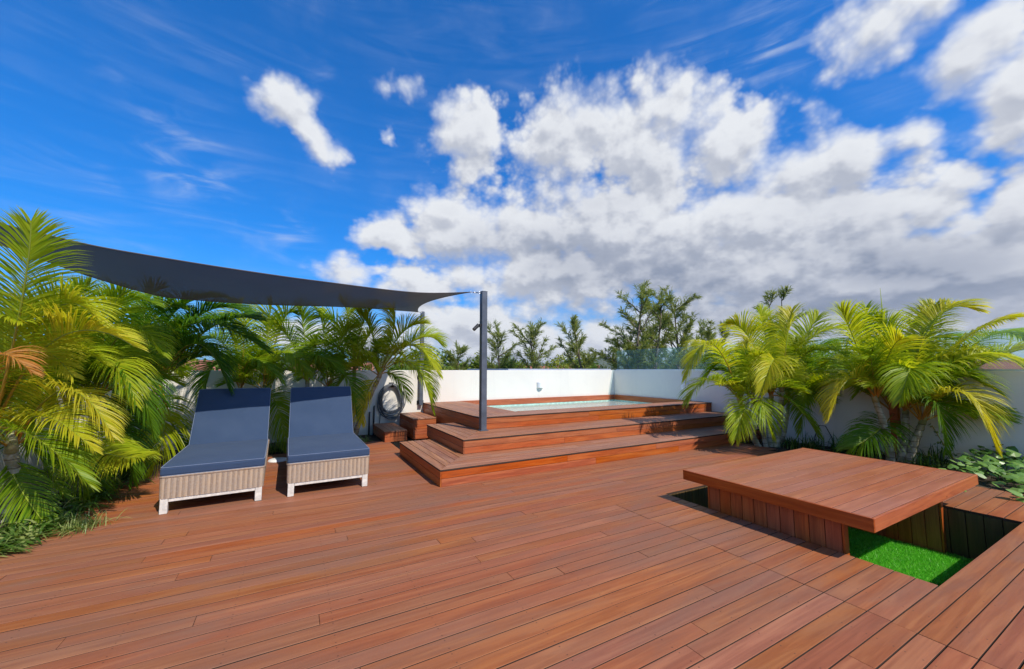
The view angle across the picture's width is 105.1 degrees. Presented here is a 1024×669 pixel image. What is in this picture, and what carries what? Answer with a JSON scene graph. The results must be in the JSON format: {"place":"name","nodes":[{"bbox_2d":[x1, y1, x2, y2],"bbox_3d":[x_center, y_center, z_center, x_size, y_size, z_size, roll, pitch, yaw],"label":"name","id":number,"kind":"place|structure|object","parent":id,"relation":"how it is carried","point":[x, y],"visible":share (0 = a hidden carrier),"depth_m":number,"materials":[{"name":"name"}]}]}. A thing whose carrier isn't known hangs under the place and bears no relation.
{"place":"outdoors","nodes":[
{"label":"outdoors","id":0,"kind":"place"},
{"bbox_2d":[176,360,219,370],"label":"house","id":1,"kind":"structure","parent":0,"point":[200,364],"depth_m":49.70,"materials":[{"name":"grey"}]},
{"bbox_2d":[17,357,734,369],"bbox_3d":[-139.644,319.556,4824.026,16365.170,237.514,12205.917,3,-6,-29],"label":"hills","id":2,"kind":"structure","parent":0,"point":[602,363],"depth_m":6430.13,"materials":[{"name":"green plant"}]},
{"bbox_2d":[0,435,1023,549],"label":"planting soil","id":3,"kind":"structure","parent":0,"point":[984,483],"depth_m":5.55,"materials":[{"name":"brown soil"}]},
{"bbox_2d":[0,528,22,549],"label":"strap leaf plant","id":4,"kind":"object","parent":3,"relation":"on","point":[6,534],"visible":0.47,"depth_m":3.37,"materials":[{"name":"green plant"}]},
{"bbox_2d":[0,530,49,560],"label":"strap leaf plant","id":5,"kind":"object","parent":3,"relation":"on","point":[10,547],"visible":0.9,"depth_m":3.24,"materials":[{"name":"green plant"}]},
{"bbox_2d":[0,513,81,536],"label":"strap leaf plant","id":6,"kind":"object","parent":3,"relation":"on","point":[17,529],"visible":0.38,"depth_m":3.69,"materials":[{"name":"green plant"}]},
{"bbox_2d":[1,519,88,552],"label":"strap leaf plant","id":7,"kind":"object","parent":3,"relation":"on","point":[31,534],"visible":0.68,"depth_m":3.47,"materials":[{"name":"green plant"}]},
{"bbox_2d":[0,507,98,537],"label":"strap leaf plant","id":8,"kind":"object","parent":3,"relation":"on","point":[61,519],"visible":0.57,"depth_m":3.73,"materials":[{"name":"green plant"}]},
{"bbox_2d":[36,485,83,506],"bbox_3d":[-5.087,1.865,4.524,0.727,0.149,0.637,-4,-7,39],"label":"strap leaf plant","id":9,"kind":"object","parent":3,"relation":"on","point":[60,497],"visible":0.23,"depth_m":4.49,"materials":[{"name":"green plant"}]},
{"bbox_2d":[17,500,113,522],"bbox_3d":[-4.663,1.824,4.057,0.812,0.149,0.746,3,-6,-29],"label":"strap leaf plant","id":10,"kind":"object","parent":3,"relation":"on","point":[68,508],"visible":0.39,"depth_m":4.11,"materials":[{"name":"green plant"}]},
{"bbox_2d":[0,205,149,530],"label":"areca palm","id":11,"kind":"object","parent":3,"relation":"on","point":[36,361],"visible":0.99,"depth_m":3.67,"materials":[{"name":"green plant"}]},
{"bbox_2d":[29,509,129,540],"bbox_3d":[-4.025,1.756,3.696,0.647,0.157,0.620,3,-6,-29],"label":"grass tuft","id":12,"kind":"object","parent":3,"relation":"on","point":[74,525],"visible":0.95,"depth_m":3.68,"materials":[{"name":"green plant"}]},
{"bbox_2d":[48,488,133,509],"bbox_3d":[-4.822,1.858,4.424,0.713,0.147,0.788,-2,-5,18],"label":"strap leaf plant","id":13,"kind":"object","parent":3,"relation":"on","point":[101,495],"visible":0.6,"depth_m":4.46,"materials":[{"name":"green plant"}]},
{"bbox_2d":[5,273,188,505],"bbox_3d":[-5.448,0.696,4.982,2.162,3.121,2.608,3,-6,-29],"label":"areca palm","id":14,"kind":"object","parent":3,"relation":"on","point":[131,373],"visible":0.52,"depth_m":4.87,"materials":[{"name":"green plant"}]},
{"bbox_2d":[70,470,130,485],"bbox_3d":[-5.390,1.935,5.299,0.700,0.147,0.768,-1,-5,11],"label":"strap leaf plant","id":15,"kind":"object","parent":3,"relation":"on","point":[124,477],"visible":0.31,"depth_m":5.32,"materials":[{"name":"green plant"}]},
{"bbox_2d":[73,477,153,494],"bbox_3d":[-5.063,1.893,4.854,0.789,0.153,0.767,-1,-5,13],"label":"strap leaf plant","id":16,"kind":"object","parent":3,"relation":"on","point":[123,483],"visible":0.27,"depth_m":4.97,"materials":[{"name":"green plant"}]},
{"bbox_2d":[80,288,278,480],"bbox_3d":[-5.442,0.650,6.129,3.708,3.419,2.168,-2,-6,26],"label":"areca palm","id":17,"kind":"object","parent":3,"relation":"on","point":[190,338],"visible":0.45,"depth_m":6.03,"materials":[{"name":"green plant"}]},
{"bbox_2d":[182,304,318,453],"bbox_3d":[-5.117,0.748,7.520,2.722,2.992,1.573,-2,-5,17],"label":"areca palm","id":18,"kind":"object","parent":3,"relation":"on","point":[251,360],"visible":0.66,"depth_m":7.37,"materials":[{"name":"green plant"}]},
{"bbox_2d":[268,439,281,453],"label":"plant","id":19,"kind":"object","parent":3,"relation":"on","point":[272,447],"visible":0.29,"depth_m":7.14,"materials":[{"name":"green plant"}]},
{"bbox_2d":[268,440,284,452],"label":"plant","id":20,"kind":"object","parent":3,"relation":"on","point":[277,450],"visible":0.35,"depth_m":7.25,"materials":[{"name":"green plant"}]},
{"bbox_2d":[262,306,371,421],"bbox_3d":[-3.936,0.740,7.894,2.034,3.059,1.928,3,-6,-29],"label":"areca palm","id":21,"kind":"object","parent":3,"relation":"on","point":[329,365],"visible":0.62,"depth_m":7.78,"materials":[{"name":"green plant"}]},
{"bbox_2d":[360,435,368,441],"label":"grass tuft","id":22,"kind":"object","parent":3,"relation":"on","point":[364,440],"visible":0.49,"depth_m":8.20,"materials":[{"name":"green plant"}]},
{"bbox_2d":[297,306,449,435],"bbox_3d":[-2.840,0.699,8.066,3.186,3.203,1.606,1,-5,-10],"label":"areca palm","id":23,"kind":"object","parent":3,"relation":"on","point":[381,346],"visible":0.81,"depth_m":8.05,"materials":[{"name":"green plant"}]},
{"bbox_2d":[399,412,435,438],"bbox_3d":[-2.209,2.092,9.096,0.515,0.440,1.282,3,-6,-29],"label":"box step","id":24,"kind":"object","parent":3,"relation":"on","point":[414,424],"visible":0.73,"depth_m":8.61,"materials":[{"name":"brown wood"}]},
{"bbox_2d":[676,302,848,447],"bbox_3d":[5.255,0.775,7.774,4.466,3.027,2.380,0,-5,-5],"label":"areca palm","id":25,"kind":"object","parent":3,"relation":"on","point":[770,365],"visible":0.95,"depth_m":7.42,"materials":[{"name":"green plant"}]},
{"bbox_2d":[781,436,807,449],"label":"plant","id":26,"kind":"object","parent":3,"relation":"on","point":[793,444],"visible":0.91,"depth_m":7.59,"materials":[{"name":"green plant"}]},
{"bbox_2d":[776,345,848,438],"bbox_3d":[6.208,1.208,8.029,1.715,2.183,1.546,0,-5,1],"label":"areca palm","id":27,"kind":"object","parent":3,"relation":"on","point":[807,399],"visible":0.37,"depth_m":7.68,"materials":[{"name":"green plant"}]},
{"bbox_2d":[798,430,839,451],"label":"plant","id":28,"kind":"object","parent":3,"relation":"on","point":[813,444],"visible":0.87,"depth_m":7.47,"materials":[{"name":"green plant"}]},
{"bbox_2d":[821,432,857,454],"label":"plant","id":29,"kind":"object","parent":3,"relation":"on","point":[834,444],"visible":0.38,"depth_m":7.34,"materials":[{"name":"green plant"}]},
{"bbox_2d":[847,441,884,456],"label":"plant","id":30,"kind":"object","parent":3,"relation":"on","point":[874,454],"visible":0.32,"depth_m":6.98,"materials":[{"name":"green plant"}]},
{"bbox_2d":[888,394,900,457],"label":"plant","id":31,"kind":"object","parent":3,"relation":"on","point":[895,410],"visible":0.18,"depth_m":6.84,"materials":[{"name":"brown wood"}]},
{"bbox_2d":[811,290,1023,464],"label":"areca palm","id":32,"kind":"object","parent":3,"relation":"on","point":[901,370],"visible":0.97,"depth_m":6.25,"materials":[{"name":"green plant"}]},
{"bbox_2d":[898,452,949,469],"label":"plant","id":33,"kind":"object","parent":3,"relation":"on","point":[919,460],"visible":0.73,"depth_m":6.00,"materials":[{"name":"green plant"}]},
{"bbox_2d":[904,443,958,465],"bbox_3d":[6.716,1.905,6.317,0.755,0.385,0.802,3,-6,-29],"label":"plant","id":34,"kind":"object","parent":3,"relation":"on","point":[941,458],"visible":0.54,"depth_m":6.26,"materials":[{"name":"green plant"}]},
{"bbox_2d":[928,423,961,465],"bbox_3d":[6.879,1.743,6.201,0.400,0.643,0.274,-3,-6,33],"label":"climbing plant","id":35,"kind":"object","parent":3,"relation":"on","point":[940,442],"visible":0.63,"depth_m":6.24,"materials":[{"name":"green plant"}]},
{"bbox_2d":[938,443,1023,502],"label":"ground vine","id":36,"kind":"object","parent":3,"relation":"on","point":[1017,474],"visible":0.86,"depth_m":5.33,"materials":[{"name":"green plant"}]},
{"bbox_2d":[0,0,1023,363],"label":"sky","id":37,"kind":"structure","parent":0,"point":[551,159],"materials":[{"name":"blue"}]},
{"bbox_2d":[467,369,610,369],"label":"neighbour roof","id":38,"kind":"structure","parent":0,"point":[542,369],"depth_m":15.14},
{"bbox_2d":[157,451,983,519],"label":"deck joists","id":39,"kind":"object","parent":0,"point":[274,453],"depth_m":7.22,"materials":[{"name":"black"}]},
{"bbox_2d":[0,441,1023,668],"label":"terrace deck","id":40,"kind":"structure","parent":39,"relation":"on","point":[398,561],"depth_m":2.73,"materials":[{"name":"brown wood"}]},
{"bbox_2d":[159,388,270,514],"bbox_3d":[-3.784,1.362,5.205,0.949,1.206,2.081,3,-6,-30],"label":"sun lounger","id":41,"kind":"object","parent":40,"relation":"on","point":[224,451],"visible":0.99,"depth_m":4.90,"materials":[{"name":"fabric"}]},
{"bbox_2d":[267,457,286,462],"bbox_3d":[-3.866,2.066,6.481,0.300,0.030,0.300,3,-6,-29],"label":"deck light","id":42,"kind":"object","parent":40,"relation":"on","point":[278,459],"visible":0.94,"depth_m":6.41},
{"bbox_2d":[286,386,369,496],"bbox_3d":[-2.758,1.413,5.770,0.949,1.206,2.081,3,-6,-29],"label":"sun lounger","id":43,"kind":"object","parent":40,"relation":"on","point":[325,443],"visible":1,"depth_m":5.58,"materials":[{"name":"fabric"}]},
{"bbox_2d":[373,423,406,441],"bbox_3d":[-2.743,2.172,8.758,0.470,0.220,1.342,3,-6,-29],"label":"box step","id":44,"kind":"object","parent":40,"relation":"on","point":[389,432],"visible":1,"depth_m":8.28,"materials":[{"name":"brown wood"}]},
{"bbox_2d":[399,411,764,486],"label":"pool steps","id":45,"kind":"structure","parent":40,"relation":"on","point":[442,456],"depth_m":6.59,"materials":[{"name":"brown wood"}]},
{"bbox_2d":[478,291,488,430],"bbox_3d":[-0.504,0.447,6.915,0.155,2.446,0.138,3,-6,-29],"label":"steel post","id":46,"kind":"object","parent":45,"relation":"on","point":[483,372],"visible":1,"depth_m":6.88,"materials":[{"name":"grey metal"}]},
{"bbox_2d":[472,323,480,330],"bbox_3d":[-0.620,-0.127,6.897,0.166,0.137,0.062,3,-6,-33],"label":"spotlight","id":47,"kind":"object","parent":46,"relation":"attached to","point":[476,326],"visible":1,"depth_m":6.87,"materials":[{"name":"metal"}]},
{"bbox_2d":[669,486,1019,559],"bbox_3d":[3.448,2.189,4.282,2.461,0.556,2.410,3,-6,-29],"label":"sunken seating pit","id":48,"kind":"object","parent":40,"relation":"in","point":[972,535],"visible":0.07,"depth_m":4.19,"materials":[{"name":"brown wood"}]},
{"bbox_2d":[848,527,973,586],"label":"artificial turf","id":49,"kind":"structure","parent":48,"relation":"in","point":[928,565],"depth_m":4.18,"materials":[{"name":"green plastic"}]},
{"bbox_2d":[683,448,977,554],"bbox_3d":[3.503,1.965,4.325,2.626,0.871,1.688,3,-6,-29],"label":"table","id":50,"kind":"object","parent":49,"relation":"on","point":[826,499],"visible":0.79,"depth_m":3.96,"materials":[{"name":"brown wood"}]},
{"bbox_2d":[962,360,1023,368],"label":"house","id":51,"kind":"structure","parent":0,"point":[1007,365],"depth_m":36.75,"materials":[{"name":"grey"}]},
{"label":"ground","id":52,"kind":"structure","parent":0,"visible":0},
{"bbox_2d":[111,335,205,370],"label":"leafy tree","id":53,"kind":"object","parent":52,"relation":"on","point":[194,363],"depth_m":19.17,"materials":[{"name":"green plant"}]},
{"bbox_2d":[211,345,283,370],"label":"leafy tree","id":54,"kind":"object","parent":52,"relation":"on","point":[216,366],"visible":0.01,"depth_m":21.81,"materials":[{"name":"green plant"}]},
{"bbox_2d":[341,350,374,369],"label":"leafy tree","id":55,"kind":"object","parent":52,"relation":"on","point":[362,368],"depth_m":26.58,"materials":[{"name":"green plant"}]},
{"bbox_2d":[386,347,447,369],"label":"leafy tree","id":56,"kind":"object","parent":52,"relation":"on","point":[404,368],"visible":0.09,"depth_m":26.75,"materials":[{"name":"green plant"}]},
{"bbox_2d":[415,348,467,369],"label":"leafy tree","id":57,"kind":"object","parent":52,"relation":"on","point":[444,359],"visible":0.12,"depth_m":34.09,"materials":[{"name":"green plant"}]},
{"bbox_2d":[444,340,471,369],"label":"casuarina tree","id":58,"kind":"object","parent":52,"relation":"on","point":[461,350],"visible":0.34,"depth_m":33.86,"materials":[{"name":"green plant"}]},
{"bbox_2d":[459,353,497,369],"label":"leafy tree","id":59,"kind":"object","parent":52,"relation":"on","point":[474,366],"visible":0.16,"depth_m":34.85,"materials":[{"name":"green plant"}]},
{"bbox_2d":[473,318,528,368],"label":"casuarina tree","id":60,"kind":"object","parent":52,"relation":"on","point":[497,337],"visible":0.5,"depth_m":34.98,"materials":[{"name":"green plant"}]},
{"bbox_2d":[495,353,526,368],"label":"leafy tree","id":61,"kind":"object","parent":52,"relation":"on","point":[507,364],"visible":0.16,"depth_m":37.71,"materials":[{"name":"green plant"}]},
{"bbox_2d":[507,317,559,368],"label":"casuarina tree","id":62,"kind":"object","parent":52,"relation":"on","point":[531,333],"visible":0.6,"depth_m":33.61,"materials":[{"name":"green plant"}]},
{"bbox_2d":[542,353,591,368],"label":"leafy tree","id":63,"kind":"object","parent":52,"relation":"on","point":[564,365],"visible":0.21,"depth_m":39.91,"materials":[{"name":"green plant"}]},
{"bbox_2d":[555,314,611,369],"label":"casuarina tree","id":64,"kind":"object","parent":52,"relation":"on","point":[579,354],"visible":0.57,"depth_m":29.45,"materials":[{"name":"green plant"}]},
{"bbox_2d":[569,354,600,368],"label":"leafy tree","id":65,"kind":"object","parent":52,"relation":"on","point":[595,366],"visible":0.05,"depth_m":42.02,"materials":[{"name":"green plant"}]},
{"bbox_2d":[588,321,677,369],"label":"casuarina tree","id":66,"kind":"object","parent":52,"relation":"on","point":[614,341],"visible":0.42,"depth_m":30.22,"materials":[{"name":"green plant"}]},
{"bbox_2d":[598,280,668,368],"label":"casuarina tree","id":67,"kind":"object","parent":52,"relation":"on","point":[644,308],"visible":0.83,"depth_m":29.35,"materials":[{"name":"green plant"}]},
{"bbox_2d":[624,317,684,368],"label":"casuarina tree","id":68,"kind":"object","parent":52,"relation":"on","point":[653,350],"visible":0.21,"depth_m":31.09,"materials":[{"name":"green plant"}]},
{"bbox_2d":[634,289,685,368],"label":"casuarina tree","id":69,"kind":"object","parent":52,"relation":"on","point":[660,317],"visible":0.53,"depth_m":29.65,"materials":[{"name":"green plant"}]},
{"bbox_2d":[662,349,712,368],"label":"leafy tree","id":70,"kind":"object","parent":52,"relation":"on","point":[675,367],"visible":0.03,"depth_m":35.18,"materials":[{"name":"green plant"}]},
{"bbox_2d":[641,284,742,368],"bbox_3d":[13.286,4.126,31.364,8.772,16.377,6.944,3,-6,-29],"label":"casuarina tree","id":71,"kind":"object","parent":52,"relation":"on","point":[686,336],"visible":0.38,"depth_m":31.33,"materials":[{"name":"green plant"}]},
{"bbox_2d":[673,317,724,368],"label":"casuarina tree","id":72,"kind":"object","parent":52,"relation":"on","point":[708,334],"visible":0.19,"depth_m":32.80,"materials":[{"name":"green plant"}]},
{"bbox_2d":[712,319,730,365],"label":"casuarina tree","id":73,"kind":"object","parent":52,"relation":"on","point":[725,334],"visible":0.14,"depth_m":35.79,"materials":[{"name":"green plant"}]},
{"bbox_2d":[752,286,786,338],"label":"casuarina tree","id":74,"kind":"object","parent":52,"relation":"on","point":[771,296],"visible":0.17,"depth_m":33.54,"materials":[{"name":"green plant"}]},
{"bbox_2d":[776,285,806,337],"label":"casuarina tree","id":75,"kind":"object","parent":52,"relation":"on","point":[785,291],"visible":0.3,"depth_m":33.72,"materials":[{"name":"green plant"}]},
{"bbox_2d":[813,344,852,368],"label":"leafy tree","id":76,"kind":"object","parent":52,"relation":"on","point":[831,356],"visible":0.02,"depth_m":31.45,"materials":[{"name":"green plant"}]},
{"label":"terrace slab","id":77,"kind":"structure","parent":0,"visible":0},
{"bbox_2d":[0,384,79,484],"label":"parapet wall","id":78,"kind":"structure","parent":77,"relation":"on","point":[31,460],"depth_m":5.75,"materials":[{"name":"white paint"}]},
{"bbox_2d":[79,370,613,458],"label":"parapet wall","id":79,"kind":"structure","parent":77,"relation":"on","point":[459,385],"depth_m":10.32,"materials":[{"name":"white paint"}]},
{"bbox_2d":[368,412,370,434],"bbox_3d":[-3.366,2.105,9.247,0.035,0.562,0.048,1,-5,-8],"label":"conduit","id":80,"kind":"object","parent":79,"relation":"attached to","point":[369,424],"visible":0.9,"depth_m":9.22,"materials":[{"name":"grey paint"}]},
{"bbox_2d":[373,405,374,434],"bbox_3d":[-3.278,2.039,9.301,0.035,0.702,0.048,1,-5,-8],"label":"conduit","id":81,"kind":"object","parent":79,"relation":"attached to","point":[373,415],"visible":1,"depth_m":9.30,"materials":[{"name":"grey paint"}]},
{"bbox_2d":[377,382,405,422],"bbox_3d":[-2.906,1.764,9.469,0.677,1.201,0.146,3,-6,-29],"label":"coiled hose","id":82,"kind":"object","parent":79,"relation":"hanging from","point":[380,397],"visible":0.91,"depth_m":9.43,"materials":[{"name":"rubber"}]},
{"bbox_2d":[417,311,424,405],"bbox_3d":[-2.293,0.595,9.936,0.170,2.370,0.103,3,-6,-29],"label":"steel post","id":83,"kind":"object","parent":79,"relation":"attached to","point":[420,401],"visible":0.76,"depth_m":9.85,"materials":[{"name":"grey metal"}]},
{"bbox_2d":[0,224,478,312],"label":"shade sail","id":84,"kind":"object","parent":83,"relation":"attached to","point":[164,277],"visible":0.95,"depth_m":5.04,"materials":[{"name":"fabric"}]},
{"bbox_2d":[537,382,542,387],"bbox_3d":[0.849,1.496,11.601,0.208,0.170,0.104,3,-6,-29],"label":"wall light","id":85,"kind":"object","parent":79,"relation":"attached to","point":[539,384],"visible":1,"depth_m":11.55,"materials":[{"name":"metal"}]},
{"bbox_2d":[423,395,711,453],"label":"plunge pool","id":86,"kind":"structure","parent":77,"relation":"on","point":[466,413],"depth_m":8.61,"materials":[{"name":"brown wood"}]},
{"bbox_2d":[494,400,645,410],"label":"water","id":87,"kind":"structure","parent":86,"relation":"in","point":[558,405],"depth_m":11.14,"materials":[{"name":"liquid"}]},
{"bbox_2d":[614,370,1023,472],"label":"parapet wall","id":88,"kind":"structure","parent":77,"relation":"on","point":[665,384],"depth_m":7.42,"materials":[{"name":"white paint"}]},
{"bbox_2d":[681,383,688,389],"bbox_3d":[4.683,1.417,10.655,0.104,0.170,0.208,3,-6,-29],"label":"wall light","id":89,"kind":"object","parent":88,"relation":"attached to","point":[683,386],"visible":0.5,"depth_m":10.62,"materials":[{"name":"metal"}]},
{"bbox_2d":[616,369,1023,370],"bbox_3d":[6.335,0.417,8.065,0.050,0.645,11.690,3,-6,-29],"label":"coping","id":90,"kind":"object","parent":88,"relation":"on","point":[840,369],"visible":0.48,"depth_m":7.70,"materials":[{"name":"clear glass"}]}
]}

